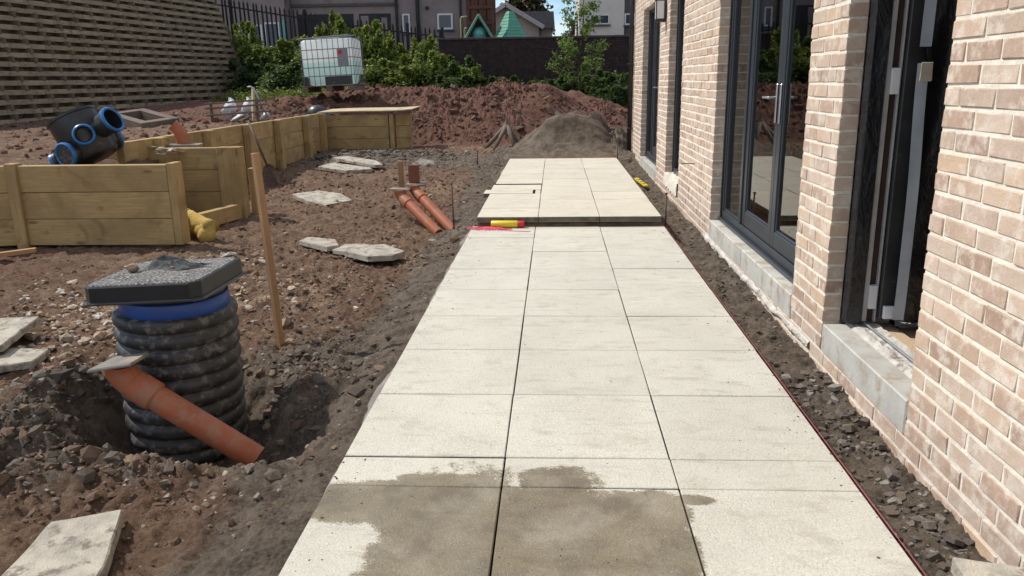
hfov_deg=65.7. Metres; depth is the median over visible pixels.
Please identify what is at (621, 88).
bush
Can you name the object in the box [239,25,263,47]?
window
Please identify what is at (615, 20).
pale house
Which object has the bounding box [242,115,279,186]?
shovel
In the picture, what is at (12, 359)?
broken slab
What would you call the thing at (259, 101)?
metal pole
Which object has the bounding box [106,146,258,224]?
timber retaining wall
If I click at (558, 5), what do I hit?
sky
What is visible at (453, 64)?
bush
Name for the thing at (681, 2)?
window
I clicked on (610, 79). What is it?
bush
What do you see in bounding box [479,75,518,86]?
bush
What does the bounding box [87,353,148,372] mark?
slate tile
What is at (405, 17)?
window
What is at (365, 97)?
red clods
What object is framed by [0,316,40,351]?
broken slab
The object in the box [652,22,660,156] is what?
door
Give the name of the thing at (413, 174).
clay block
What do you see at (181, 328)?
inspection chamber
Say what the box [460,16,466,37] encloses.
climbing pole
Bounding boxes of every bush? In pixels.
[224,53,270,95]
[225,21,264,66]
[237,39,294,86]
[254,61,315,96]
[275,34,315,79]
[314,7,342,87]
[324,17,382,87]
[357,28,399,83]
[359,57,398,87]
[381,36,422,69]
[381,66,424,86]
[398,49,454,88]
[410,33,438,65]
[428,51,474,84]
[428,73,474,88]
[449,63,490,87]
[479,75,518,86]
[533,79,554,86]
[552,74,589,94]
[568,69,617,94]
[584,85,625,104]
[587,72,628,96]
[608,83,632,101]
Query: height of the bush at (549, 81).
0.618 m
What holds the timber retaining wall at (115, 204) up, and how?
on the ground
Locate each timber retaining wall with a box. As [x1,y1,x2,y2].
[0,161,190,248]
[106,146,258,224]
[116,113,327,179]
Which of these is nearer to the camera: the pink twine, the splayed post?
the pink twine
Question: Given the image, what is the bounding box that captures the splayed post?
[484,113,518,149]
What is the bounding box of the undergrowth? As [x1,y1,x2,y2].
[206,74,632,106]
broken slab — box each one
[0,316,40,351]
[0,347,49,372]
[2,510,123,575]
[291,190,351,206]
[299,237,338,251]
[318,162,371,173]
[332,244,367,254]
[333,156,382,167]
[345,244,404,261]
[412,158,434,165]
[951,557,1023,575]
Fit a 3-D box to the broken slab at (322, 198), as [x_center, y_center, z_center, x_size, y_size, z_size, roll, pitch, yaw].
[-2.390,-1.138,10.125,0.867,0.109,0.574,13,20,43]
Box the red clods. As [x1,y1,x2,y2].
[0,77,632,159]
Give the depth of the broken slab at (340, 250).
7.22 m
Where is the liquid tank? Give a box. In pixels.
[296,34,365,92]
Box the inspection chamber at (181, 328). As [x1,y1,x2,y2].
[83,257,248,464]
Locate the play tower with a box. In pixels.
[464,0,495,37]
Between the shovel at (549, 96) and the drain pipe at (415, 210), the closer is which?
the drain pipe at (415, 210)
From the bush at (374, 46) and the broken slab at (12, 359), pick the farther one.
the bush at (374, 46)
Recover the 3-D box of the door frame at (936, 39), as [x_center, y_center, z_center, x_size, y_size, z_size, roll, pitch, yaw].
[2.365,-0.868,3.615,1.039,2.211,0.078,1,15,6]
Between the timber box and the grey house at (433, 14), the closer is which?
the timber box
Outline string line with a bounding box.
[664,225,925,575]
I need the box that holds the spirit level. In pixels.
[634,178,647,186]
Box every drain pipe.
[394,190,442,233]
[408,185,452,229]
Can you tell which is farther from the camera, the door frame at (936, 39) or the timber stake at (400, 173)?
the timber stake at (400, 173)
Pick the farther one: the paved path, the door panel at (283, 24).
the door panel at (283, 24)
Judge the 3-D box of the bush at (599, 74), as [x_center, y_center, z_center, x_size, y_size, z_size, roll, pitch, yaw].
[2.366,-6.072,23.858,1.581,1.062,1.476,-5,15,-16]
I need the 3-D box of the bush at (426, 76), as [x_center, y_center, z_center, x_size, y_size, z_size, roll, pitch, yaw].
[-2.665,-6.406,24.146,1.831,1.667,1.727,0,15,3]
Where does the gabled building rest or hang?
on the ground
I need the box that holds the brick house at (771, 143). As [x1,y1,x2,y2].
[627,0,1023,567]
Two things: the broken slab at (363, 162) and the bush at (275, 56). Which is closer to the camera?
the broken slab at (363, 162)
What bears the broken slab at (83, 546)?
on the ground
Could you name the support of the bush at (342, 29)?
on the ground
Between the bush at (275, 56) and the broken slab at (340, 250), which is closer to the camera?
the broken slab at (340, 250)
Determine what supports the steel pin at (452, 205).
on the ground
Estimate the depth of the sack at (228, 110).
15.52 m
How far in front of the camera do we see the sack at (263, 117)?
15.47 m
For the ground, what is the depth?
5.03 m
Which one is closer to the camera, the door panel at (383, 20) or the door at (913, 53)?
the door at (913, 53)
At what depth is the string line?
3.03 m
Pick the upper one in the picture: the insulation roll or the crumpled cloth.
the insulation roll
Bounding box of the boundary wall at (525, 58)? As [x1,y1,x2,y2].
[437,35,633,84]
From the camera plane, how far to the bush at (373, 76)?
24.16 m
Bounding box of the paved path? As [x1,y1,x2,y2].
[278,158,921,575]
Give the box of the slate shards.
[148,146,183,154]
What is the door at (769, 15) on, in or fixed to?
in the brick house at (771, 143)
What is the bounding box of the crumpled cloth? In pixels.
[143,255,212,270]
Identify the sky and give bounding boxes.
[495,0,574,35]
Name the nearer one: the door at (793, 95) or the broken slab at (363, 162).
the door at (793, 95)
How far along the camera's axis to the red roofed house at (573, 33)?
59.92 m
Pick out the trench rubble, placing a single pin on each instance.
(951, 541)
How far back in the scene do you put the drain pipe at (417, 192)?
8.86 m
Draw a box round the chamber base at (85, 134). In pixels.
[46,105,124,164]
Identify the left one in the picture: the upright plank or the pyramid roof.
the upright plank
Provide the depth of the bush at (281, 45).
26.17 m
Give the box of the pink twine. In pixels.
[467,227,530,231]
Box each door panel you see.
[280,20,285,39]
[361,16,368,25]
[381,17,387,53]
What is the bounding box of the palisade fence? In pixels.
[215,0,444,61]
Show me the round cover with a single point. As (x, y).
(313, 109)
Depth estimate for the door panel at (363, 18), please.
40.66 m
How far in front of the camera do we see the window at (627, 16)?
38.14 m
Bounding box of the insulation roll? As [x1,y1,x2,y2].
[187,208,219,242]
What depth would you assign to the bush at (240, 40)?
26.80 m
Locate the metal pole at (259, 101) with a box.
[247,86,269,119]
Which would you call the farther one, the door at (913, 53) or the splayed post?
the splayed post
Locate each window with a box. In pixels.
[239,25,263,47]
[264,22,279,47]
[402,14,410,34]
[436,13,453,30]
[472,26,486,36]
[590,14,610,25]
[623,13,634,26]
[673,0,684,175]
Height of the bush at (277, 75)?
1.217 m
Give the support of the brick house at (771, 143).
on the ground
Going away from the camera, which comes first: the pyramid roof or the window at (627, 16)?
the pyramid roof
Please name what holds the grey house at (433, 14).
on the ground
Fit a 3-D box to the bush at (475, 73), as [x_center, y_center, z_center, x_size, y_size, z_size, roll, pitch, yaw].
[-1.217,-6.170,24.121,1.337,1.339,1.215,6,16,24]
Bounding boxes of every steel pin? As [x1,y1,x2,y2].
[450,183,454,228]
[664,193,667,227]
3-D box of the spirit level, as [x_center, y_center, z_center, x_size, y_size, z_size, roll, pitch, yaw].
[1.762,-1.443,10.826,0.056,0.034,0.753,-1,15,-1]
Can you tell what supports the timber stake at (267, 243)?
on the ground
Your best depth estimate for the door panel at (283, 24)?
40.00 m
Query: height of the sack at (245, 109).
0.423 m
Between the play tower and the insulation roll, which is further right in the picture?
the play tower
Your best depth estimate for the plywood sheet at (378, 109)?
15.87 m
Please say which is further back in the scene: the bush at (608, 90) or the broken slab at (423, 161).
the bush at (608, 90)
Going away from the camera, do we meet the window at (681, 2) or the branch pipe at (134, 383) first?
the branch pipe at (134, 383)
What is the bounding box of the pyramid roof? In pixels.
[494,11,525,36]
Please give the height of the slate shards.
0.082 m
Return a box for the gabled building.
[496,2,554,36]
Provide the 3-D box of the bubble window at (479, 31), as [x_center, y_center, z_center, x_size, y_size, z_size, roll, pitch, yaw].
[-1.293,-10.119,31.637,0.597,0.600,0.597,0,15,3]
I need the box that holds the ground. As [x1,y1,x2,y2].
[0,79,992,575]
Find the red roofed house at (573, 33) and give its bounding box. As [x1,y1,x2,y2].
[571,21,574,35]
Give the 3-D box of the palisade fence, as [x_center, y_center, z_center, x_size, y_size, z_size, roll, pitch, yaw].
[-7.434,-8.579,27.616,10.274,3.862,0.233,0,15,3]
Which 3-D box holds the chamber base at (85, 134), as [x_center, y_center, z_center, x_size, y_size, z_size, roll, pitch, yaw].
[-4.372,-1.546,8.155,0.855,0.499,0.707,-27,9,5]
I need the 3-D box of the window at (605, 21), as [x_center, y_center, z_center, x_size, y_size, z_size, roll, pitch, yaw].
[4.219,-12.889,38.198,1.040,0.540,0.180,0,15,3]
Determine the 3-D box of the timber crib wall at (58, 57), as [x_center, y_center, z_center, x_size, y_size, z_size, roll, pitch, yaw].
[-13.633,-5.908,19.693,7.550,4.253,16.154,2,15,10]
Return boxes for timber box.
[326,113,412,149]
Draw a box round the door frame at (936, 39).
[893,0,956,327]
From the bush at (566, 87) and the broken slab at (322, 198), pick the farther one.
the bush at (566, 87)
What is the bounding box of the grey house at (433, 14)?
[217,0,465,63]
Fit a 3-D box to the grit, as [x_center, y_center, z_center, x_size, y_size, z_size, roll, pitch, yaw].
[0.370,0.156,4.665,1.791,0.010,5.497,0,15,3]
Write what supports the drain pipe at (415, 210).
on the ground
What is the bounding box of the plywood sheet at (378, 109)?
[316,106,420,112]
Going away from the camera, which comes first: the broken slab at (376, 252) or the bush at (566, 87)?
the broken slab at (376, 252)
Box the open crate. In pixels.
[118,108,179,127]
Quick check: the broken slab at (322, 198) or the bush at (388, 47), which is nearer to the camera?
the broken slab at (322, 198)
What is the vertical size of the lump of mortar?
0.043 m
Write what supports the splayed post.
on the ground
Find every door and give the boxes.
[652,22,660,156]
[742,0,786,244]
[770,0,814,263]
[876,0,924,319]
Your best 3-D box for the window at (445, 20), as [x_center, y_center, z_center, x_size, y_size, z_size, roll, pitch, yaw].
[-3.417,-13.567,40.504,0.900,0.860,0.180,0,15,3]
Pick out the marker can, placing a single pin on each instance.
(509, 224)
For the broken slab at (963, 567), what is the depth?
2.22 m
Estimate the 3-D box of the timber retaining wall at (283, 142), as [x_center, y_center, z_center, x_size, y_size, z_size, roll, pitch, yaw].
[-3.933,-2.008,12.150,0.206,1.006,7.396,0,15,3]
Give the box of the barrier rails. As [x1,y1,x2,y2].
[204,99,268,121]
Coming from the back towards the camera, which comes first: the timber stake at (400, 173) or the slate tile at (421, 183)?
the timber stake at (400, 173)
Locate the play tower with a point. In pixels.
(481, 18)
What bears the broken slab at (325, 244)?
on the ground
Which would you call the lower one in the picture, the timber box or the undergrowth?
the timber box
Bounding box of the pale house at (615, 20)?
[575,0,634,35]
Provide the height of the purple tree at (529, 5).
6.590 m
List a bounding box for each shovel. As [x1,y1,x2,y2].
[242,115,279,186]
[543,95,554,115]
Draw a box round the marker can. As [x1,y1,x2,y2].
[491,221,523,227]
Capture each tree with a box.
[499,0,555,34]
[545,0,624,90]
[561,29,570,35]
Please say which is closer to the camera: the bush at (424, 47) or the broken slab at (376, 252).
the broken slab at (376, 252)
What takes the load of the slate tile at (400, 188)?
on the drain pipe at (415, 210)
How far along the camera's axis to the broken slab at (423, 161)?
13.50 m
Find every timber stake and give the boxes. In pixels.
[251,153,284,347]
[397,161,405,208]
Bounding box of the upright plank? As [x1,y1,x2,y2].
[251,87,254,120]
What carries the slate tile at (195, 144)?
on the timber retaining wall at (215, 183)
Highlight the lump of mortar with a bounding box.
[126,263,139,271]
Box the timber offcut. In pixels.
[0,247,36,256]
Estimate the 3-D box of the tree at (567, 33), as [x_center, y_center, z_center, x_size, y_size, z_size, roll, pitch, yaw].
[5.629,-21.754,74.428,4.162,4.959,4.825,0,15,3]
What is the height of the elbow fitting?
0.289 m
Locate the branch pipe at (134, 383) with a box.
[104,364,264,464]
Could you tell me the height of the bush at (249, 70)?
1.475 m
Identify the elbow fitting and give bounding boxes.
[169,120,190,143]
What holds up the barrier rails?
on the ground
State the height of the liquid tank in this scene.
1.190 m
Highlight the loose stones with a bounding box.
[0,149,505,575]
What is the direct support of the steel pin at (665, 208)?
on the ground
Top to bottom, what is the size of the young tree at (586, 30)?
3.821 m
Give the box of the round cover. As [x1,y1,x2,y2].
[306,105,329,114]
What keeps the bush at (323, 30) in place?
on the ground
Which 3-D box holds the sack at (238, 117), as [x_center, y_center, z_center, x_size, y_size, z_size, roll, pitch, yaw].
[-5.375,-3.317,15.508,0.282,0.230,0.314,0,15,3]
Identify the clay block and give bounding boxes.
[408,164,419,182]
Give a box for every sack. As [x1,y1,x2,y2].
[221,97,236,119]
[230,112,243,121]
[241,97,250,116]
[259,112,269,120]
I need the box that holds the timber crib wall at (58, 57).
[0,0,242,123]
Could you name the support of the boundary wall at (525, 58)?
on the ground
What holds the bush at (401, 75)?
on the ground
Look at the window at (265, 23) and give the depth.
40.12 m
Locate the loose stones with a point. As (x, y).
(64, 335)
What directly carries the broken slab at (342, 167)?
on the ground
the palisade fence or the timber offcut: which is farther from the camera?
the palisade fence
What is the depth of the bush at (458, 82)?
23.06 m
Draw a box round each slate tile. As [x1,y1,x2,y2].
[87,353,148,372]
[165,143,203,145]
[388,187,410,190]
[405,181,425,185]
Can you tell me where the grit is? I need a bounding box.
[292,232,900,571]
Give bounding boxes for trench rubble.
[625,167,990,575]

